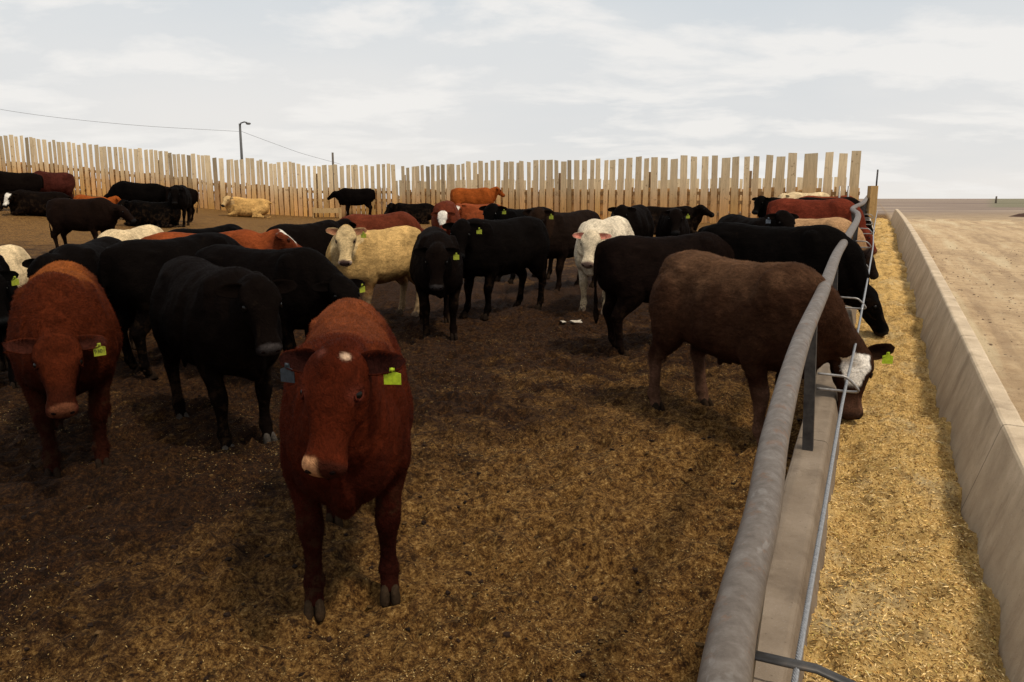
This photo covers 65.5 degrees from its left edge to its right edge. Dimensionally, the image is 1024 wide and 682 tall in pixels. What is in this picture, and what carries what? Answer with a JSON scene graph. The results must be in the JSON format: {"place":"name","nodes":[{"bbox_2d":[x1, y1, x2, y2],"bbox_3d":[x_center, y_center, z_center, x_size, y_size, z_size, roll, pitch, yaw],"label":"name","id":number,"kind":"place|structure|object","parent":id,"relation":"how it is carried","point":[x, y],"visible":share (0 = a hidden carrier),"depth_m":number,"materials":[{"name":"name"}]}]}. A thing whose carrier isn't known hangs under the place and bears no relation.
{"place":"outdoors","nodes":[
{"label":"outdoors","id":0,"kind":"place"},
{"bbox_2d":[0,191,1023,681],"bbox_3d":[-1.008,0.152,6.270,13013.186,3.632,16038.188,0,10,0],"label":"ground","id":1,"kind":"structure","parent":0,"point":[168,501],"depth_m":4.71,"materials":[{"name":"brown soil"}]},
{"bbox_2d":[0,255,20,388],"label":"steer","id":2,"kind":"object","parent":1,"relation":"on","point":[9,281],"visible":0.66,"depth_m":7.00,"materials":[{"name":"black"}]},
{"bbox_2d":[0,244,30,287],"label":"steer","id":3,"kind":"object","parent":1,"relation":"on","point":[15,256],"visible":0.22,"depth_m":9.45,"materials":[{"name":"white"}]},
{"bbox_2d":[0,171,43,210],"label":"steer","id":4,"kind":"object","parent":1,"relation":"on","point":[13,181],"visible":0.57,"depth_m":29.48,"materials":[{"name":"black"}]},
{"bbox_2d":[2,190,71,215],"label":"steer","id":5,"kind":"object","parent":1,"relation":"on","point":[22,202],"visible":0.73,"depth_m":28.71,"materials":[{"name":"black"}]},
{"bbox_2d":[34,171,74,198],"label":"steer","id":6,"kind":"object","parent":1,"relation":"on","point":[63,182],"visible":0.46,"depth_m":31.63,"materials":[{"name":"brown"}]},
{"bbox_2d":[1,260,124,478],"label":"steer","id":7,"kind":"object","parent":1,"relation":"on","point":[62,346],"visible":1,"depth_m":5.00,"materials":[{"name":"brown"}]},
{"bbox_2d":[22,236,135,349],"bbox_3d":[-4.360,-0.393,8.224,0.654,1.286,1.895,-2,13,-7],"label":"steer","id":8,"kind":"object","parent":1,"relation":"on","point":[87,254],"visible":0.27,"depth_m":7.72,"materials":[{"name":"black"}]},
{"bbox_2d":[46,197,135,247],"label":"steer","id":9,"kind":"object","parent":1,"relation":"on","point":[66,216],"visible":0.86,"depth_m":18.42,"materials":[{"name":"black"}]},
{"bbox_2d":[73,194,120,203],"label":"steer","id":10,"kind":"object","parent":1,"relation":"on","point":[115,199],"visible":0.26,"depth_m":29.89,"materials":[{"name":"orange"}]},
{"bbox_2d":[97,225,163,240],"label":"steer","id":11,"kind":"object","parent":1,"relation":"on","point":[140,232],"visible":0.15,"depth_m":10.06,"materials":[{"name":"white"}]},
{"bbox_2d":[103,181,165,219],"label":"steer","id":12,"kind":"object","parent":1,"relation":"on","point":[146,192],"visible":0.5,"depth_m":30.16,"materials":[{"name":"black"}]},
{"bbox_2d":[117,199,185,227],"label":"steer","id":13,"kind":"object","parent":1,"relation":"on","point":[163,214],"visible":0.83,"depth_m":28.11,"materials":[{"name":"black"}]},
{"bbox_2d":[96,232,242,379],"bbox_3d":[-3.308,-0.453,8.365,0.691,1.342,2.171,6,14,26],"label":"steer","id":14,"kind":"object","parent":1,"relation":"on","point":[127,273],"visible":0.48,"depth_m":7.52,"materials":[{"name":"black"}]},
{"bbox_2d":[166,185,191,226],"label":"steer","id":15,"kind":"object","parent":1,"relation":"on","point":[179,196],"visible":0.84,"depth_m":28.42,"materials":[{"name":"black"}]},
{"bbox_2d":[161,186,197,222],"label":"steer","id":16,"kind":"object","parent":1,"relation":"on","point":[194,193],"visible":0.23,"depth_m":31.04,"materials":[{"name":"black"}]},
{"bbox_2d":[0,135,396,216],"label":"slat fence","id":17,"kind":"object","parent":1,"relation":"on","point":[292,200],"visible":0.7,"depth_m":42.12,"materials":[{"name":"brown wood"}]},
{"bbox_2d":[168,224,242,233],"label":"steer","id":18,"kind":"object","parent":1,"relation":"on","point":[225,228],"visible":0.09,"depth_m":11.28,"materials":[{"name":"black"}]},
{"bbox_2d":[141,229,301,249],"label":"steer","id":19,"kind":"object","parent":1,"relation":"on","point":[276,239],"visible":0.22,"depth_m":9.88,"materials":[{"name":"brown"}]},
{"bbox_2d":[149,256,296,449],"bbox_3d":[-2.168,0.075,5.989,0.702,1.368,2.005,-11,17,-39],"label":"steer","id":20,"kind":"object","parent":1,"relation":"on","point":[214,324],"visible":1,"depth_m":5.54,"materials":[{"name":"black"}]},
{"bbox_2d":[239,121,250,158],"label":"yard lamp","id":21,"kind":"object","parent":1,"relation":"on","point":[241,148],"visible":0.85,"depth_m":59.22,"materials":[{"name":"grey metal"}]},
{"bbox_2d":[1,109,238,131],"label":"overhead wire","id":22,"kind":"object","parent":21,"relation":"attached to","point":[116,123],"visible":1,"depth_m":55.55,"materials":[{"name":"grey metal"}]},
{"bbox_2d":[221,196,272,217],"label":"steer","id":23,"kind":"object","parent":1,"relation":"on","point":[246,207],"visible":1,"depth_m":37.62,"materials":[{"name":"beige"}]},
{"bbox_2d":[195,243,364,350],"bbox_3d":[-2.155,-0.238,7.459,2.072,1.322,0.697,6,14,23],"label":"steer","id":24,"kind":"object","parent":1,"relation":"on","point":[322,281],"visible":0.4,"depth_m":7.08,"materials":[{"name":"black"}]},
{"bbox_2d":[266,218,356,256],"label":"steer","id":25,"kind":"object","parent":1,"relation":"on","point":[316,236],"visible":0.25,"depth_m":11.63,"materials":[{"name":"black"}]},
{"bbox_2d":[312,207,341,217],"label":"wooden trough","id":26,"kind":"object","parent":1,"relation":"on","point":[326,210],"visible":0.89,"depth_m":40.29,"materials":[{"name":"brown wood"}]},
{"bbox_2d":[332,152,333,188],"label":"wooden post","id":27,"kind":"object","parent":1,"relation":"on","point":[332,165],"visible":0.33,"depth_m":54.64,"materials":[{"name":"grey wood"}]},
{"bbox_2d":[278,297,413,622],"bbox_3d":[-0.817,0.509,4.003,0.676,1.412,1.962,-2,13,-9],"label":"steer","id":28,"kind":"object","parent":1,"relation":"on","point":[346,414],"visible":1,"depth_m":3.38,"materials":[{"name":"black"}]},
{"bbox_2d":[327,188,374,215],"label":"steer","id":29,"kind":"object","parent":1,"relation":"on","point":[348,197],"visible":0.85,"depth_m":41.07,"materials":[{"name":"black"}]},
{"bbox_2d":[326,224,420,316],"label":"steer","id":30,"kind":"object","parent":1,"relation":"on","point":[371,259],"visible":0.7,"depth_m":10.07,"materials":[{"name":"beige"}]},
{"bbox_2d":[341,211,423,281],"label":"steer","id":31,"kind":"object","parent":1,"relation":"on","point":[383,221],"visible":0.21,"depth_m":13.49,"materials":[{"name":"brown"}]},
{"bbox_2d":[0,291,801,681],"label":"manure clods","id":32,"kind":"object","parent":1,"relation":"on","point":[330,639],"visible":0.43,"depth_m":4.14,"materials":[{"name":"soil"}]},
{"bbox_2d":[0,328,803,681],"bbox_3d":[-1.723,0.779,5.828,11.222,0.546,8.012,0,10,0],"label":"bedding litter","id":33,"kind":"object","parent":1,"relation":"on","point":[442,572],"visible":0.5,"depth_m":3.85,"materials":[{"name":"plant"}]},
{"bbox_2d":[384,203,433,223],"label":"steer","id":34,"kind":"object","parent":1,"relation":"on","point":[420,213],"visible":0.55,"depth_m":32.76,"materials":[{"name":"black"}]},
{"bbox_2d":[409,226,462,340],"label":"steer","id":35,"kind":"object","parent":1,"relation":"on","point":[436,266],"visible":1,"depth_m":9.04,"materials":[{"name":"black"}]},
{"bbox_2d":[431,200,460,234],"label":"steer","id":36,"kind":"object","parent":1,"relation":"on","point":[444,212],"visible":0.48,"depth_m":16.93,"materials":[{"name":"brown"}]},
{"bbox_2d":[450,186,504,204],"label":"steer","id":37,"kind":"object","parent":1,"relation":"on","point":[483,195],"visible":0.66,"depth_m":34.17,"materials":[{"name":"orange"}]},
{"bbox_2d":[455,203,499,219],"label":"steer","id":38,"kind":"object","parent":1,"relation":"on","point":[467,211],"visible":0.34,"depth_m":29.15,"materials":[{"name":"brown"}]},
{"bbox_2d":[442,216,549,320],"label":"steer","id":39,"kind":"object","parent":1,"relation":"on","point":[491,251],"visible":0.94,"depth_m":10.62,"materials":[{"name":"black"}]},
{"bbox_2d":[479,203,553,283],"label":"steer","id":40,"kind":"object","parent":1,"relation":"on","point":[492,211],"visible":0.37,"depth_m":13.57,"materials":[{"name":"black"}]},
{"bbox_2d":[523,207,600,290],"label":"steer","id":41,"kind":"object","parent":1,"relation":"on","point":[562,228],"visible":0.52,"depth_m":12.62,"materials":[{"name":"black"}]},
{"bbox_2d":[560,320,581,322],"bbox_3d":[0.753,-0.251,10.102,0.285,0.030,0.149,0,10,0],"label":"paper scrap","id":42,"kind":"object","parent":1,"relation":"on","point":[575,321],"visible":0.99,"depth_m":10.06,"materials":[{"name":"paper"}]},
{"bbox_2d":[572,216,633,314],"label":"steer","id":43,"kind":"object","parent":1,"relation":"on","point":[590,235],"visible":0.57,"depth_m":10.68,"materials":[{"name":"white"}]},
{"bbox_2d":[396,177,846,210],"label":"slat fence","id":44,"kind":"object","parent":1,"relation":"on","point":[799,184],"visible":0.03,"depth_m":60.30,"materials":[{"name":"brown wood"}]},
{"bbox_2d":[401,151,860,222],"bbox_3d":[4.085,-6.787,36.181,21.584,3.081,0.342,5,11,25],"label":"slat fence","id":45,"kind":"object","parent":1,"relation":"on","point":[560,197],"visible":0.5,"depth_m":35.28,"materials":[{"name":"beige wood"}]},
{"bbox_2d":[607,204,654,236],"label":"steer","id":46,"kind":"object","parent":1,"relation":"on","point":[639,217],"visible":0.36,"depth_m":14.57,"materials":[{"name":"black"}]},
{"bbox_2d":[593,231,734,356],"bbox_3d":[1.885,-0.551,8.841,2.162,1.322,0.682,-4,13,-17],"label":"steer","id":47,"kind":"object","parent":1,"relation":"on","point":[626,269],"visible":0.61,"depth_m":8.41,"materials":[{"name":"black"}]},
{"bbox_2d":[656,208,690,236],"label":"steer","id":48,"kind":"object","parent":1,"relation":"on","point":[673,222],"visible":0.48,"depth_m":14.03,"materials":[{"name":"black"}]},
{"bbox_2d":[646,204,713,234],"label":"steer","id":49,"kind":"object","parent":1,"relation":"on","point":[698,212],"visible":0.46,"depth_m":25.39,"materials":[{"name":"black"}]},
{"bbox_2d":[717,210,798,226],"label":"steer","id":50,"kind":"object","parent":1,"relation":"on","point":[782,218],"visible":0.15,"depth_m":10.90,"materials":[{"name":"black"}]},
{"bbox_2d":[647,249,894,444],"bbox_3d":[1.822,0.028,6.135,0.809,1.397,1.932,-7,15,-29],"label":"steer","id":51,"kind":"object","parent":1,"relation":"on","point":[746,315],"visible":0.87,"depth_m":5.73,"materials":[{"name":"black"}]},
{"bbox_2d":[752,195,815,217],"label":"steer","id":52,"kind":"object","parent":1,"relation":"on","point":[761,202],"visible":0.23,"depth_m":19.66,"materials":[{"name":"black"}]},
{"bbox_2d":[698,222,888,336],"bbox_3d":[3.022,-0.596,8.820,2.163,1.422,0.770,9,15,34],"label":"steer","id":53,"kind":"object","parent":1,"relation":"on","point":[813,246],"visible":0.39,"depth_m":8.38,"materials":[{"name":"black"}]},
{"bbox_2d":[778,192,829,198],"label":"steer","id":54,"kind":"object","parent":1,"relation":"on","point":[795,195],"visible":0.21,"depth_m":24.50,"materials":[{"name":"beige"}]},
{"bbox_2d":[766,198,876,254],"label":"steer","id":55,"kind":"object","parent":1,"relation":"on","point":[817,209],"visible":0.31,"depth_m":15.54,"materials":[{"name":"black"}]},
{"bbox_2d":[800,195,851,197],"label":"steer","id":56,"kind":"object","parent":1,"relation":"on","point":[825,197],"visible":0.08,"depth_m":22.44,"materials":[{"name":"black"}]},
{"bbox_2d":[795,217,878,279],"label":"steer","id":57,"kind":"object","parent":1,"relation":"on","point":[842,224],"visible":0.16,"depth_m":11.89,"materials":[{"name":"beige"}]},
{"bbox_2d":[804,197,874,234],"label":"steer","id":58,"kind":"object","parent":1,"relation":"on","point":[856,201],"visible":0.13,"depth_m":20.11,"materials":[{"name":"black"}]},
{"bbox_2d":[838,186,849,197],"bbox_3d":[9.100,-3.578,21.912,0.300,1.350,0.060,0,10,0],"label":"gate upright","id":59,"kind":"object","parent":1,"relation":"on","point":[848,191],"visible":0.29,"depth_m":21.80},
{"bbox_2d":[753,209,1023,681],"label":"feed bunk","id":60,"kind":"object","parent":1,"relation":"on","point":[977,409],"visible":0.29,"depth_m":4.18,"materials":[{"name":"concrete"}]},
{"bbox_2d":[697,195,873,681],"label":"neck rail","id":61,"kind":"object","parent":60,"relation":"on","point":[731,653],"visible":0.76,"depth_m":1.95,"materials":[{"name":"metal"}]},
{"bbox_2d":[791,210,877,681],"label":"wire rope","id":62,"kind":"object","parent":61,"relation":"attached to","point":[801,638],"visible":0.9,"depth_m":2.70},
{"bbox_2d":[866,170,878,230],"bbox_3d":[9.752,-3.786,21.570,0.204,1.680,0.200,0,10,0],"label":"end post","id":63,"kind":"object","parent":60,"relation":"on","point":[872,197],"visible":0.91,"depth_m":21.49,"materials":[{"name":"wood"}]},
{"bbox_2d":[802,218,1010,681],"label":"feed","id":64,"kind":"object","parent":60,"relation":"on","point":[891,283],"visible":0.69,"depth_m":3.99},
{"bbox_2d":[813,331,985,677],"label":"feed stalks","id":65,"kind":"object","parent":64,"relation":"on","point":[893,547],"visible":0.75,"depth_m":3.80,"materials":[{"name":"plant"}]},
{"bbox_2d":[804,300,1004,681],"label":"feed flakes","id":66,"kind":"object","parent":64,"relation":"on","point":[905,616],"visible":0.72,"depth_m":3.63,"materials":[{"name":"plant"}]},
{"bbox_2d":[1008,213,1023,216],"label":"soil heap","id":67,"kind":"object","parent":1,"relation":"on","point":[1020,215],"visible":0.83,"depth_m":43.95,"materials":[{"name":"soil"}]},
{"bbox_2d":[0,0,1023,198],"label":"sky","id":68,"kind":"structure","parent":0,"point":[929,93],"materials":[{"name":"white"}]},
{"bbox_2d":[908,219,1023,422],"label":"road","id":69,"kind":"structure","parent":0,"point":[1004,239],"depth_m":14.18,"materials":[{"name":"beige soil"}]},
{"bbox_2d":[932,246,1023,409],"bbox_3d":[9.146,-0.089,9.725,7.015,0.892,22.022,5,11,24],"label":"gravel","id":70,"kind":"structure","parent":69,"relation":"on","point":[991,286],"depth_m":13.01,"materials":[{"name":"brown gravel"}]}
]}

